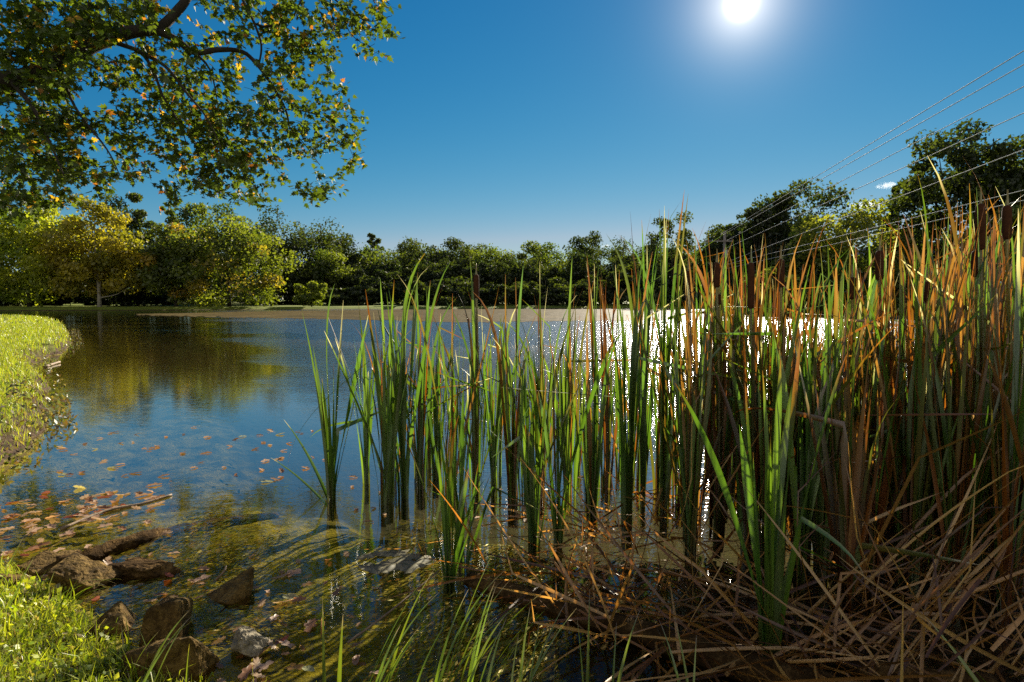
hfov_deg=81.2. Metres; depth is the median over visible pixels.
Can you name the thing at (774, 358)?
cattail
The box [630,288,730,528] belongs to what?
cattail
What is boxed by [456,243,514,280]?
broadleaf tree
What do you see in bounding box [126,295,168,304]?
waterside bush
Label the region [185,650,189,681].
grass tuft
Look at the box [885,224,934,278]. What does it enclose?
broadleaf tree
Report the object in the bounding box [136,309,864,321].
floating pondweed
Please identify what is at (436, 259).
broadleaf tree
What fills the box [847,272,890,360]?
cattail
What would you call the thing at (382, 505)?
cattail
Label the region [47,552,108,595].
rock
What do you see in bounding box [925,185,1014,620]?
cattail
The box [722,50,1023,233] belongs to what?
power line
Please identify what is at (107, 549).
log
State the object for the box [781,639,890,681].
dead reed
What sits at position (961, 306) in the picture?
cattail
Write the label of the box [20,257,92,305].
broadleaf tree
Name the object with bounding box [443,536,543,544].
dead reed
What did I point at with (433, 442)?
cattail
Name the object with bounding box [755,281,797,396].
cattail
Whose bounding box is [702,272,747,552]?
cattail
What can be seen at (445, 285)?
waterside bush
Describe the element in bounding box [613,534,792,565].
dead reed
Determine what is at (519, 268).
broadleaf tree
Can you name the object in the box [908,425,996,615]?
dead reed
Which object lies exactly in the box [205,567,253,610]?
rock
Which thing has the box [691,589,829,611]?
dead reed
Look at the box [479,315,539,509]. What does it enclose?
cattail
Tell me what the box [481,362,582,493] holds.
cattail
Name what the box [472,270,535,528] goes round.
cattail
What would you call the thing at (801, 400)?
cattail
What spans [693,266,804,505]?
cattail
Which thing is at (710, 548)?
dead reed
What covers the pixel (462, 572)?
cattail
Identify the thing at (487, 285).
waterside bush
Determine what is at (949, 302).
cattail
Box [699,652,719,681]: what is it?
dead reed
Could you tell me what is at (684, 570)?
dead reed
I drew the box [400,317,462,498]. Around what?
cattail
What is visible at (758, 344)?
cattail
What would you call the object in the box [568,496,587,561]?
dead reed
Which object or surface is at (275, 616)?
fallen leaf
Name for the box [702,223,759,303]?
broadleaf tree
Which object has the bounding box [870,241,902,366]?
cattail
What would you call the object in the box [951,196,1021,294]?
cattail
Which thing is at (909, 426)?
cattail
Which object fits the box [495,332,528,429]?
cattail
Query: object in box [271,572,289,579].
fallen leaf
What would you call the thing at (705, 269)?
broadleaf tree
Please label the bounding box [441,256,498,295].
broadleaf tree
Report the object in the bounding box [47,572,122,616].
grass tuft
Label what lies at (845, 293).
bank bush
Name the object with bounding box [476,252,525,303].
broadleaf tree
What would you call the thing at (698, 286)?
waterside bush
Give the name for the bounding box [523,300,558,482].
cattail
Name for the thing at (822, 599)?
dead reed
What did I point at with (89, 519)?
fallen leaf
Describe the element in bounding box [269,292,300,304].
waterside bush
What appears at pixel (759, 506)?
cattail
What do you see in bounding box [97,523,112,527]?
fallen leaf
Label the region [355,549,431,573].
algae sheet
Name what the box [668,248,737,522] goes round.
cattail
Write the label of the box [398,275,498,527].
cattail
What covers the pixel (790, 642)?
dead reed
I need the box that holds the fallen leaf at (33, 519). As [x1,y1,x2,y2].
[18,518,39,522]
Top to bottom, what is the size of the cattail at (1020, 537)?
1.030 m
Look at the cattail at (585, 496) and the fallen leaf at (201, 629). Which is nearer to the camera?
the fallen leaf at (201, 629)
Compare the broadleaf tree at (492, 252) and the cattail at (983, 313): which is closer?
the cattail at (983, 313)
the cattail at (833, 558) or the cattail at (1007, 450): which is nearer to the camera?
the cattail at (1007, 450)
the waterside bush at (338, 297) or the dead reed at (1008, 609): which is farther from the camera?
the waterside bush at (338, 297)
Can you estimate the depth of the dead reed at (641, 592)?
1.86 m
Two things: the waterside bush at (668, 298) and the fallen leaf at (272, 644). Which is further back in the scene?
the waterside bush at (668, 298)
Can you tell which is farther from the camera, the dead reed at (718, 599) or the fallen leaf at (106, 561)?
the fallen leaf at (106, 561)
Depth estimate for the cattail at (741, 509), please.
2.19 m
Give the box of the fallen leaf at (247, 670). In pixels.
[238,664,254,680]
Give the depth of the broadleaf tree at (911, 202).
43.09 m
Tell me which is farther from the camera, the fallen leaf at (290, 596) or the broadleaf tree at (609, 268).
the broadleaf tree at (609, 268)
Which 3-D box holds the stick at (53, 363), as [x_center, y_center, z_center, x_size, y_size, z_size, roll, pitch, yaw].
[-6.538,0.333,8.501,0.042,0.047,0.601,-1,4,-21]
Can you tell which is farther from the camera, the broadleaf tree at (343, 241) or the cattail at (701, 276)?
the broadleaf tree at (343, 241)
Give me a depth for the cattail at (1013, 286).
2.02 m
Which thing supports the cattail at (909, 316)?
on the ground at (320, 542)
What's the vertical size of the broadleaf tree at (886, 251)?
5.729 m
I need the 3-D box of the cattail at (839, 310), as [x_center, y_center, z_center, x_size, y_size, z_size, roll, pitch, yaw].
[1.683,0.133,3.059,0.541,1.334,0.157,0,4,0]
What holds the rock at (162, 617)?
on the ground at (320, 542)
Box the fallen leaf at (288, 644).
[279,640,295,648]
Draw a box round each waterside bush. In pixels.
[0,291,22,305]
[8,301,25,305]
[49,292,85,304]
[75,295,112,305]
[117,288,133,305]
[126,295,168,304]
[161,289,185,304]
[245,294,279,304]
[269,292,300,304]
[324,285,356,303]
[325,287,371,304]
[345,285,380,305]
[358,269,406,304]
[402,276,435,304]
[419,280,458,304]
[428,276,484,305]
[457,282,495,305]
[478,283,522,305]
[506,281,543,304]
[511,276,574,305]
[545,282,600,305]
[575,274,615,305]
[603,270,635,302]
[639,269,670,305]
[648,291,698,306]
[671,277,709,305]
[694,292,732,302]
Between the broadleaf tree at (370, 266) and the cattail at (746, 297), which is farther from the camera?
the broadleaf tree at (370, 266)
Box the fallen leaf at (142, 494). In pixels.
[133,493,151,497]
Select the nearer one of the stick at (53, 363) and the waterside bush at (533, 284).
the stick at (53, 363)
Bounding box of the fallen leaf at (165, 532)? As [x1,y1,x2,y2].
[160,530,172,535]
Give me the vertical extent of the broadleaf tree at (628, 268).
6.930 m
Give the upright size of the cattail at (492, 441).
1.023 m
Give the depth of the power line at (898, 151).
25.60 m
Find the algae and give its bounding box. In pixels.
[0,493,577,681]
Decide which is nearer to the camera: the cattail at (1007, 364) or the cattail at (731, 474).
the cattail at (1007, 364)
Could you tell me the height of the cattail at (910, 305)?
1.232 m
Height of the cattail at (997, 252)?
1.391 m
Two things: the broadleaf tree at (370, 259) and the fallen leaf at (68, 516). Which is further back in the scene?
the broadleaf tree at (370, 259)
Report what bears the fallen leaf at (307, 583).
in the water
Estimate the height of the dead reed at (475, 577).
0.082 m
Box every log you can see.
[56,512,279,563]
[463,571,832,681]
[853,660,998,681]
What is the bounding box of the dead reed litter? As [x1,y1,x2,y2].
[356,388,1023,681]
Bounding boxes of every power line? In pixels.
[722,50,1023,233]
[725,64,1023,233]
[727,149,1023,261]
[727,200,1023,268]
[728,86,1023,239]
[730,190,1023,263]
[732,113,1023,245]
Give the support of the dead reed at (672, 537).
on the water
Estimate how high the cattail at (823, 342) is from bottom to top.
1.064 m
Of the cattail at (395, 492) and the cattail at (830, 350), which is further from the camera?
the cattail at (395, 492)
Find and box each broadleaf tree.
[0,201,106,306]
[0,213,39,289]
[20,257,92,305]
[29,193,148,306]
[102,250,169,306]
[136,222,213,306]
[144,213,306,306]
[172,200,257,292]
[240,205,343,301]
[246,238,298,302]
[298,248,359,303]
[318,263,368,294]
[322,232,377,267]
[326,266,379,304]
[344,249,392,302]
[356,240,427,303]
[361,248,414,303]
[365,259,411,304]
[385,235,458,303]
[394,258,444,304]
[418,236,482,295]
[420,257,466,298]
[435,241,488,266]
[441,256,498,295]
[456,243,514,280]
[460,261,512,303]
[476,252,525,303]
[486,254,539,302]
[492,251,551,285]
[497,252,544,304]
[517,241,573,303]
[523,266,569,304]
[529,252,571,268]
[554,246,608,303]
[555,250,606,304]
[562,230,605,294]
[578,264,626,303]
[593,235,635,303]
[604,260,662,303]
[608,246,673,304]
[624,242,669,257]
[629,254,669,304]
[641,211,701,295]
[667,238,722,291]
[692,262,713,290]
[697,222,745,302]
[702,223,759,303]
[719,206,791,308]
[720,204,798,306]
[742,189,820,307]
[744,176,853,307]
[767,237,852,310]
[782,195,907,312]
[833,241,919,308]
[879,128,1023,258]
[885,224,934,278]
[930,118,1023,232]
[937,205,1023,268]
[958,169,1017,277]
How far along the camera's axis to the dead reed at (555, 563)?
1.81 m
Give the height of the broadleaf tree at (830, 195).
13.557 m
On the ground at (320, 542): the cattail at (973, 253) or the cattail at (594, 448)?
the cattail at (973, 253)
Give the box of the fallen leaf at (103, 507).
[96,505,110,509]
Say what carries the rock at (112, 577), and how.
on the ground at (320, 542)
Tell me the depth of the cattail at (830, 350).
1.93 m
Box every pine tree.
[88,191,150,293]
[140,208,179,304]
[363,232,384,258]
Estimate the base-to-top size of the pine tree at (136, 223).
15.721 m
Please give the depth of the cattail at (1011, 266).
2.34 m
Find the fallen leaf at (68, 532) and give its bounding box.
[59,531,75,535]
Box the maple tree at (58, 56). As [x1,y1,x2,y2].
[0,0,404,230]
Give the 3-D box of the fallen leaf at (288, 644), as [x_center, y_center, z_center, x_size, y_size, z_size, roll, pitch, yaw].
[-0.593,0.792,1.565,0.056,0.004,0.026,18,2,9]
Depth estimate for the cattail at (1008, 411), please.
1.66 m
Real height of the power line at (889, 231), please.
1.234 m
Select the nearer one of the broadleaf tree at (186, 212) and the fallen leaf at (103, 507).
the fallen leaf at (103, 507)
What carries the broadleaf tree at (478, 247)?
on the ground at (320, 542)
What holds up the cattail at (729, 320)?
in the water
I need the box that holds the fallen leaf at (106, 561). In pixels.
[103,559,111,564]
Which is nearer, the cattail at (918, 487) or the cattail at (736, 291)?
the cattail at (918, 487)
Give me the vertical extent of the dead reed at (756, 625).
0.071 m
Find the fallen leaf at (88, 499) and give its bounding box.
[84,495,93,502]
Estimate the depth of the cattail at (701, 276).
2.97 m
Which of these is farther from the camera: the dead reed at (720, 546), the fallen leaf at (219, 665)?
the dead reed at (720, 546)
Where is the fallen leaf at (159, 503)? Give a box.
[147,499,166,506]
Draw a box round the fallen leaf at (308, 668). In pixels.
[302,665,315,671]
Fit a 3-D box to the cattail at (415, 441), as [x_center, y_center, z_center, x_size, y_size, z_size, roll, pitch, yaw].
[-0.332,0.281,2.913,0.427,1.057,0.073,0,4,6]
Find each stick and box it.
[43,361,60,366]
[60,494,171,529]
[212,566,226,582]
[347,568,441,643]
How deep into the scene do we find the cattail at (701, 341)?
2.55 m
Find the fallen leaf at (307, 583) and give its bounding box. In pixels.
[300,581,315,586]
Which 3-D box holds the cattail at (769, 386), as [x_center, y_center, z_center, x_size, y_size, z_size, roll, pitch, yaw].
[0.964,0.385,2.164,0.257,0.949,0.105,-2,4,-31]
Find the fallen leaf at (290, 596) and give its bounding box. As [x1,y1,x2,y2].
[282,593,297,598]
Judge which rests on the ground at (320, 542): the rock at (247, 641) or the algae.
the rock at (247, 641)
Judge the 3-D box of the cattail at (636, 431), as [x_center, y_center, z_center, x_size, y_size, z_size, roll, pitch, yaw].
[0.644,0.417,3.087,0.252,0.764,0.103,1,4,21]
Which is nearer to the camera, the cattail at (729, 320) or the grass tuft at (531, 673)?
the grass tuft at (531, 673)
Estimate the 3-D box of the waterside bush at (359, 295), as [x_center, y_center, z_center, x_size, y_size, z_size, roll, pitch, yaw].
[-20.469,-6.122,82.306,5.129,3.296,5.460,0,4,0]
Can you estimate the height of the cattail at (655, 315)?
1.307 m
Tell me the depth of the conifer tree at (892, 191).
49.33 m
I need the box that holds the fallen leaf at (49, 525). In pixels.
[45,523,56,527]
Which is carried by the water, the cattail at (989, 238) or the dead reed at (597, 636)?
the dead reed at (597, 636)
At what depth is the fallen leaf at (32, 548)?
2.17 m
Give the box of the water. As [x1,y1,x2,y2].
[0,309,1023,596]
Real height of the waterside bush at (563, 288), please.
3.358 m
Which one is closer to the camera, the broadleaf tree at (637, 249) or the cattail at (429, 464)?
the cattail at (429, 464)
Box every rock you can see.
[0,573,31,587]
[15,532,76,577]
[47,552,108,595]
[51,549,77,562]
[86,601,140,637]
[99,565,122,593]
[108,556,184,583]
[110,636,220,681]
[139,595,192,646]
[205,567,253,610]
[230,625,268,658]
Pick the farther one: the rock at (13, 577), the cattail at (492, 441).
the cattail at (492, 441)
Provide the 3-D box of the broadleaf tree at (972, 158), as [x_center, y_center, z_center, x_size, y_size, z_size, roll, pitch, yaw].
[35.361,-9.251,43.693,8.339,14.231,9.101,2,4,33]
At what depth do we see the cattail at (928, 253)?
2.38 m
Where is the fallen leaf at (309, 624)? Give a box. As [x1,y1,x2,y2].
[304,618,317,631]
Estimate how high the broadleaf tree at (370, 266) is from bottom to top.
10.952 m
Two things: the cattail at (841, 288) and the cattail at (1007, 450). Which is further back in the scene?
the cattail at (841, 288)
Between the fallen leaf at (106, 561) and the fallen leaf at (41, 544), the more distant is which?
the fallen leaf at (41, 544)
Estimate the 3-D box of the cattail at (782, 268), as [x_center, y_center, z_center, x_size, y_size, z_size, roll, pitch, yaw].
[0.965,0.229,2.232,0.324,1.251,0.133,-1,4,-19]
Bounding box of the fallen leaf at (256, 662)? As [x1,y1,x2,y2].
[250,653,261,672]
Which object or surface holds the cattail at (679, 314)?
in the water
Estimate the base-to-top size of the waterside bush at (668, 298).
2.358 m
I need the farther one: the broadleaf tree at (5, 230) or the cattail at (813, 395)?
the broadleaf tree at (5, 230)
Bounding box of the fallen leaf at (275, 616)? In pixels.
[270,614,279,620]
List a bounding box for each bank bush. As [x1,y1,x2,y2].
[714,282,755,311]
[739,266,782,323]
[767,274,805,323]
[791,279,830,325]
[825,279,862,312]
[843,293,873,314]
[866,278,907,314]
[891,287,931,310]
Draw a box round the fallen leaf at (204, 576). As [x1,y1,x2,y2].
[194,574,212,581]
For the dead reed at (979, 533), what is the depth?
1.44 m
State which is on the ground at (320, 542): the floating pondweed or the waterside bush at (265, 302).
the waterside bush at (265, 302)
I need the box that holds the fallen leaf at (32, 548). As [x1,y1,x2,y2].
[23,546,40,551]
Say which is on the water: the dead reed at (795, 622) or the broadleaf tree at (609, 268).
the dead reed at (795, 622)
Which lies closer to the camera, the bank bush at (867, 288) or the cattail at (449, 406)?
the cattail at (449, 406)
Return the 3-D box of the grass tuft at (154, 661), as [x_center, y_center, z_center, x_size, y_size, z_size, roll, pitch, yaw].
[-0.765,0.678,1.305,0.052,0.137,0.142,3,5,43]
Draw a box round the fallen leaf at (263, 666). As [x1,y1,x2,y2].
[257,660,273,672]
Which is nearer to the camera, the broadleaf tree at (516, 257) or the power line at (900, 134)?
the power line at (900, 134)
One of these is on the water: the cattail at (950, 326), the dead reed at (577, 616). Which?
the dead reed at (577, 616)
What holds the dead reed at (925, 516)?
on the water
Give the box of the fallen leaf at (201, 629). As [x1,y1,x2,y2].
[193,627,205,638]
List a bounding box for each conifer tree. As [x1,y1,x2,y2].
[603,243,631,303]
[876,185,916,309]
[912,193,949,276]
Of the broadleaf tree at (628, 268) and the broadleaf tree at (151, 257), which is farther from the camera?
the broadleaf tree at (628, 268)
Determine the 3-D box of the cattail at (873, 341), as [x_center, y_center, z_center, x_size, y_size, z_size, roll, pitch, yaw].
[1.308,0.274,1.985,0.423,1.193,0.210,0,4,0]
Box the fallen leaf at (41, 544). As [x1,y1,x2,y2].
[35,541,53,546]
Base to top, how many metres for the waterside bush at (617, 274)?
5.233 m
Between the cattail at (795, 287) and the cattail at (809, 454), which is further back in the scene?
the cattail at (795, 287)
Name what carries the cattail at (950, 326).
on the ground at (320, 542)
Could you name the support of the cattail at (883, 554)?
on the ground at (320, 542)
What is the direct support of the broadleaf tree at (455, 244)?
on the ground at (320, 542)
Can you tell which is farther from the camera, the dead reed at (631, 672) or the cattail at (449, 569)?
the cattail at (449, 569)
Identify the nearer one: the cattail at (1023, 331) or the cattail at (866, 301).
the cattail at (1023, 331)
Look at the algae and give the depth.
1.85 m
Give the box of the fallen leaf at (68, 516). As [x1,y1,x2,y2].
[62,513,78,518]
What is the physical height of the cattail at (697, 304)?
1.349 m
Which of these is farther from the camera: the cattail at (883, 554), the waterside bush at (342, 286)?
the waterside bush at (342, 286)
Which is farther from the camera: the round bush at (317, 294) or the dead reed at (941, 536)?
the round bush at (317, 294)
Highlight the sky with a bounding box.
[0,0,1023,299]
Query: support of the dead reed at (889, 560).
on the water
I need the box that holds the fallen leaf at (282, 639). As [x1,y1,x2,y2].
[275,634,290,643]
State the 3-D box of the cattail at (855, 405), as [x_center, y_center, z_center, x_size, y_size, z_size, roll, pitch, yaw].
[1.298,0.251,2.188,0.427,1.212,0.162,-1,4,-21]
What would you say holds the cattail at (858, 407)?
on the ground at (320, 542)
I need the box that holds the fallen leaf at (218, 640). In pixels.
[210,636,225,644]
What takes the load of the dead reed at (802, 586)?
on the water
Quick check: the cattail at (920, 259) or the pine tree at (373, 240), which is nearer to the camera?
the cattail at (920, 259)
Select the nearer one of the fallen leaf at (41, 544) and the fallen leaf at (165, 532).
the fallen leaf at (41, 544)
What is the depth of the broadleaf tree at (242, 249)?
67.53 m
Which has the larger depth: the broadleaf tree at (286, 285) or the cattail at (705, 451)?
the broadleaf tree at (286, 285)
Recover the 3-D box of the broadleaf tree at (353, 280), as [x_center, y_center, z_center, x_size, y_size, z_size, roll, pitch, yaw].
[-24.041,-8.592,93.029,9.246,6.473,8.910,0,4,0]
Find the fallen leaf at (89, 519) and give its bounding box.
[73,517,94,521]
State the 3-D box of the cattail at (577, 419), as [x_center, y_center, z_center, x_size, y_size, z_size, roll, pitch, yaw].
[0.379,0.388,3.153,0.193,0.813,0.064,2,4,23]
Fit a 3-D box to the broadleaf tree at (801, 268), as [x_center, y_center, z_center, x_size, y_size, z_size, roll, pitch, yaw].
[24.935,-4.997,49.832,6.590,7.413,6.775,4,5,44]
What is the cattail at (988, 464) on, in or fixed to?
on the ground at (320, 542)
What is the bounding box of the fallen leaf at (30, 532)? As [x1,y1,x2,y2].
[26,526,36,535]
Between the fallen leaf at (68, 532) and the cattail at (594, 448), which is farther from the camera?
the cattail at (594, 448)
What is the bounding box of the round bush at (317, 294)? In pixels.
[292,281,327,306]
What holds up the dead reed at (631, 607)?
on the water
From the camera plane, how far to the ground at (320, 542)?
2.24 m
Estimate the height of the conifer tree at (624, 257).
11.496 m
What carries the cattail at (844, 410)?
on the ground at (320, 542)
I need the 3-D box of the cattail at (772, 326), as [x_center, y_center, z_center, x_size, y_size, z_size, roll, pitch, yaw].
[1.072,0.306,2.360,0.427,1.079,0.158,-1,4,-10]
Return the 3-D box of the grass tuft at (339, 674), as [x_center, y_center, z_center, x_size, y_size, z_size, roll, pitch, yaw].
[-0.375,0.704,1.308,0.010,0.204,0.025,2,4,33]
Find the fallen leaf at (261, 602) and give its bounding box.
[258,598,265,605]
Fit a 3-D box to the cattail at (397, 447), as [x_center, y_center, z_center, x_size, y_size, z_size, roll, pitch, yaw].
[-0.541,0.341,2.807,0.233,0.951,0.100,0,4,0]
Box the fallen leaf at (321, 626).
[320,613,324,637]
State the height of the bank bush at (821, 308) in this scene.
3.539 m
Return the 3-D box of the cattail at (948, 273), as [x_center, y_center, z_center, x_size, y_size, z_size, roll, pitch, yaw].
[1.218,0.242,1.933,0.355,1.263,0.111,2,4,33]
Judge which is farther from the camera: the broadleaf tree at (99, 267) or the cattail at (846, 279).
the broadleaf tree at (99, 267)
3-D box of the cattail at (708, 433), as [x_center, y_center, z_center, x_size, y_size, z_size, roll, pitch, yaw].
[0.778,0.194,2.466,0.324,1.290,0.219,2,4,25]
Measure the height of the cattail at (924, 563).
1.160 m
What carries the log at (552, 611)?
on the water
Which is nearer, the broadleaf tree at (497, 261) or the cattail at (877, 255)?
the cattail at (877, 255)
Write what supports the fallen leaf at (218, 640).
on the ground at (320, 542)
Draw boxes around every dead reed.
[382,572,559,600]
[435,576,535,581]
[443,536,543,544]
[464,580,550,660]
[473,555,544,603]
[484,528,583,591]
[509,614,652,624]
[525,614,583,656]
[526,528,638,607]
[534,613,664,677]
[542,497,596,534]
[551,558,586,602]
[555,555,613,589]
[564,531,701,536]
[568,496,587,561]
[568,504,620,550]
[581,596,673,618]
[588,550,674,629]
[600,539,677,557]
[605,647,661,681]
[613,514,726,612]
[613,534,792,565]
[616,643,673,681]
[621,613,751,636]
[625,564,684,612]
[627,316,685,381]
[653,573,736,673]
[654,553,763,654]
[663,609,760,681]
[670,536,691,602]
[672,647,712,681]
[677,478,764,577]
[679,384,734,454]
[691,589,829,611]
[695,540,715,554]
[695,606,857,648]
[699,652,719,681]
[701,517,919,617]
[707,518,742,562]
[722,629,852,668]
[725,591,809,676]
[735,573,835,616]
[738,555,804,634]
[748,618,817,668]
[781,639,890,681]
[793,664,874,675]
[805,653,861,681]
[837,504,979,646]
[841,465,1023,608]
[848,319,912,365]
[849,473,1023,620]
[858,555,966,650]
[860,447,1001,590]
[869,589,1023,617]
[875,624,1023,673]
[883,470,976,536]
[897,545,1023,636]
[899,489,1023,668]
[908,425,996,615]
[922,533,1017,611]
[948,520,1023,624]
[963,372,1007,433]
[990,574,1023,653]
[990,600,1023,627]
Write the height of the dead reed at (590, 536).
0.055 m
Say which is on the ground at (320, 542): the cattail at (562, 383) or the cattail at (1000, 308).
the cattail at (1000, 308)
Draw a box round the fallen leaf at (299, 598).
[291,596,306,602]
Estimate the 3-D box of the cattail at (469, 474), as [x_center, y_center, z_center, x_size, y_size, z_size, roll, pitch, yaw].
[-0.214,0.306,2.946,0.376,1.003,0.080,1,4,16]
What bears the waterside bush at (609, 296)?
on the ground at (320, 542)
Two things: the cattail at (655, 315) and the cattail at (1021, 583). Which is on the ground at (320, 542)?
the cattail at (1021, 583)
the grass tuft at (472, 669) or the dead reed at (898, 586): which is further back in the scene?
the dead reed at (898, 586)
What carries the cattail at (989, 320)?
on the ground at (320, 542)
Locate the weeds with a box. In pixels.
[0,323,83,478]
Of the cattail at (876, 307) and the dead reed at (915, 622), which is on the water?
the dead reed at (915, 622)
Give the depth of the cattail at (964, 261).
2.51 m
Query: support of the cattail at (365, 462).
in the water
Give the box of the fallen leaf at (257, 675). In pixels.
[251,672,264,677]
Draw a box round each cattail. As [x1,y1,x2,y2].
[273,287,378,521]
[288,255,449,520]
[313,304,379,504]
[324,281,405,524]
[351,328,424,508]
[363,329,411,527]
[373,313,410,501]
[380,280,479,510]
[396,330,443,486]
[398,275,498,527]
[400,297,482,503]
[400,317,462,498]
[402,416,489,607]
[408,314,457,490]
[429,355,461,503]
[430,314,499,502]
[433,254,524,514]
[435,303,535,517]
[436,349,499,502]
[437,315,466,463]
[440,381,544,593]
[444,320,504,457]
[450,345,479,479]
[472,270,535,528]
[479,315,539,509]
[480,279,582,516]
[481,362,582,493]
[493,347,557,571]
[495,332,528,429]
[508,264,628,507]
[509,342,555,503]
[512,220,771,549]
[515,337,528,521]
[522,309,582,517]
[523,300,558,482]
[532,334,616,571]
[547,356,570,494]
[563,337,628,520]
[569,260,624,538]
[575,340,591,489]
[582,214,721,529]
[591,319,616,504]
[598,237,659,511]
[598,249,670,501]
[600,344,612,511]
[609,327,627,495]
[618,235,746,567]
[623,238,749,526]
[627,203,705,521]
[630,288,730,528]
[633,386,656,493]
[636,308,722,583]
[637,195,697,538]
[643,313,703,516]
[653,240,740,564]
[662,302,767,540]
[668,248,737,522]
[672,269,856,523]
[674,231,745,539]
[675,239,715,424]
[675,239,730,410]
[675,330,863,656]
[679,244,744,392]
[682,244,808,514]
[684,235,770,458]
[692,241,738,365]
[692,244,841,581]
[692,252,729,489]
[692,275,749,475]
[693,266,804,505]
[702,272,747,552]
[708,249,771,558]
[709,262,831,580]
[711,246,985,518]
[714,285,892,569]
[720,257,833,349]
[723,246,806,407]
[727,235,763,517]
[727,241,801,355]
[727,293,857,572]
[728,332,1023,644]
[729,272,744,503]
[731,308,806,378]
[740,235,887,598]
[742,223,825,341]
[742,288,823,346]
[743,239,785,576]
[748,237,822,564]
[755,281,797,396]
[755,330,804,502]
[757,263,803,442]
[764,238,895,415]
[768,273,831,527]
[769,234,826,356]
[769,250,847,606]
[770,239,887,547]
[783,295,822,474]
[787,238,885,419]
[789,235,898,396]
[791,260,820,457]
[794,259,891,601]
[802,272,870,598]
[802,333,891,491]
[805,231,850,364]
[805,240,861,398]
[816,286,865,566]
[817,263,888,559]
[819,261,898,559]
[820,289,864,369]
[827,240,954,615]
[828,309,881,487]
[832,254,994,607]
[833,241,964,591]
[839,229,914,532]
[839,274,914,443]
[840,218,998,613]
[841,248,927,384]
[843,218,967,585]
[846,254,955,477]
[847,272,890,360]
[853,235,997,617]
[854,248,905,505]
[860,217,991,597]
[863,235,975,599]
[869,234,907,529]
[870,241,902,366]
[878,222,1020,463]
[881,202,1004,445]
[884,201,989,310]
[885,222,965,368]
[890,210,1021,331]
[892,187,1023,614]
[894,281,1022,601]
[898,222,941,378]
[901,186,1023,574]
[902,187,993,317]
[902,298,1020,626]
[903,157,1023,610]
[904,217,1011,341]
[907,236,942,393]
[911,216,958,313]
[912,205,991,540]
[912,331,1023,622]
[917,173,972,537]
[920,210,1023,628]
[923,217,990,316]
[923,255,976,574]
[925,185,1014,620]
[927,315,966,589]
[928,213,983,397]
[935,212,1001,546]
[937,228,1006,320]
[944,219,1011,301]
[950,276,971,448]
[950,332,1023,605]
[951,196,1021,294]
[954,184,988,434]
[955,193,1023,347]
[960,195,1015,381]
[963,253,1023,610]
[968,216,1021,302]
[970,187,1023,612]
[971,222,1014,606]
[971,245,1016,579]
[974,292,1023,637]
[984,350,1023,480]
[988,220,1015,362]
[999,216,1022,401]
[1001,190,1023,408]
[1011,299,1023,366]
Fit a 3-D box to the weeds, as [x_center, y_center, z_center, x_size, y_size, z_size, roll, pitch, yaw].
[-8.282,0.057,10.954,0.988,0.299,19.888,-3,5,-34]
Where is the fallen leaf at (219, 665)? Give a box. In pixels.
[216,662,223,668]
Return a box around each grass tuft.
[0,540,42,608]
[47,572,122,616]
[128,614,192,681]
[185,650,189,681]
[322,599,325,681]
[337,618,342,681]
[368,570,456,681]
[417,557,515,681]
[460,585,568,681]
[511,606,575,681]
[577,593,640,681]
[660,621,696,681]
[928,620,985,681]
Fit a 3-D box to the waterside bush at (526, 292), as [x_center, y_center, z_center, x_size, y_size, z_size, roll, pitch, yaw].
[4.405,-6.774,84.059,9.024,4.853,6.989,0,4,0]
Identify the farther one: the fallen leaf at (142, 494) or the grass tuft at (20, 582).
the fallen leaf at (142, 494)
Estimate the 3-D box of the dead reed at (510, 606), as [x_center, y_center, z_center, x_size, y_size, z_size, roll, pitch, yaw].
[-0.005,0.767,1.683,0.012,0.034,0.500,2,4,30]
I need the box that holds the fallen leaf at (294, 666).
[281,663,303,669]
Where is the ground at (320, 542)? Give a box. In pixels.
[0,300,1023,681]
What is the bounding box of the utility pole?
[704,231,732,284]
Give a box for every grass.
[0,314,70,461]
[0,549,399,681]
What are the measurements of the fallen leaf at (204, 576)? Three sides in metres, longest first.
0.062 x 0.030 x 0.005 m
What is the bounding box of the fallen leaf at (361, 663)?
[356,662,366,665]
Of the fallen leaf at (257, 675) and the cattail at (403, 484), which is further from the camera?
the cattail at (403, 484)
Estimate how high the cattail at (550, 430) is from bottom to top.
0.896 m
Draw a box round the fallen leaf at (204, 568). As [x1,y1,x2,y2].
[197,566,209,569]
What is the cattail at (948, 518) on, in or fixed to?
on the ground at (320, 542)
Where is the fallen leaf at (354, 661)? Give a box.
[352,655,359,665]
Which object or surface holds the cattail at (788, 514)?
on the ground at (320, 542)
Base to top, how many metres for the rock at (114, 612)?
0.137 m
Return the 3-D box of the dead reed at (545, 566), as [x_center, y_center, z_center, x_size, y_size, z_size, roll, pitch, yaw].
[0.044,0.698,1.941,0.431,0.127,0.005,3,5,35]
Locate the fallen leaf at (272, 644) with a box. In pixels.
[268,636,278,650]
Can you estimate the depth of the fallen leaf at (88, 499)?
2.71 m
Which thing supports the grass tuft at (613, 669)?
on the ground at (320, 542)
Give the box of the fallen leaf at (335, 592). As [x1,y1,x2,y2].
[331,587,340,597]
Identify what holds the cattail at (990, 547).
on the ground at (320, 542)
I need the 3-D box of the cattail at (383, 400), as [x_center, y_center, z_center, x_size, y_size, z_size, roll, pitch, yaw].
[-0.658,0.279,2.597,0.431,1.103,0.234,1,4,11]
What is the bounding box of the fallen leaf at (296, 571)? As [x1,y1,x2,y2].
[284,568,300,576]
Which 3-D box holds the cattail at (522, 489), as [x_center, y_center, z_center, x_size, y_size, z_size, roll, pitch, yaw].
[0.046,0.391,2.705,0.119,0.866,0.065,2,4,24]
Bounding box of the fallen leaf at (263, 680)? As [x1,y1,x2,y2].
[258,677,270,681]

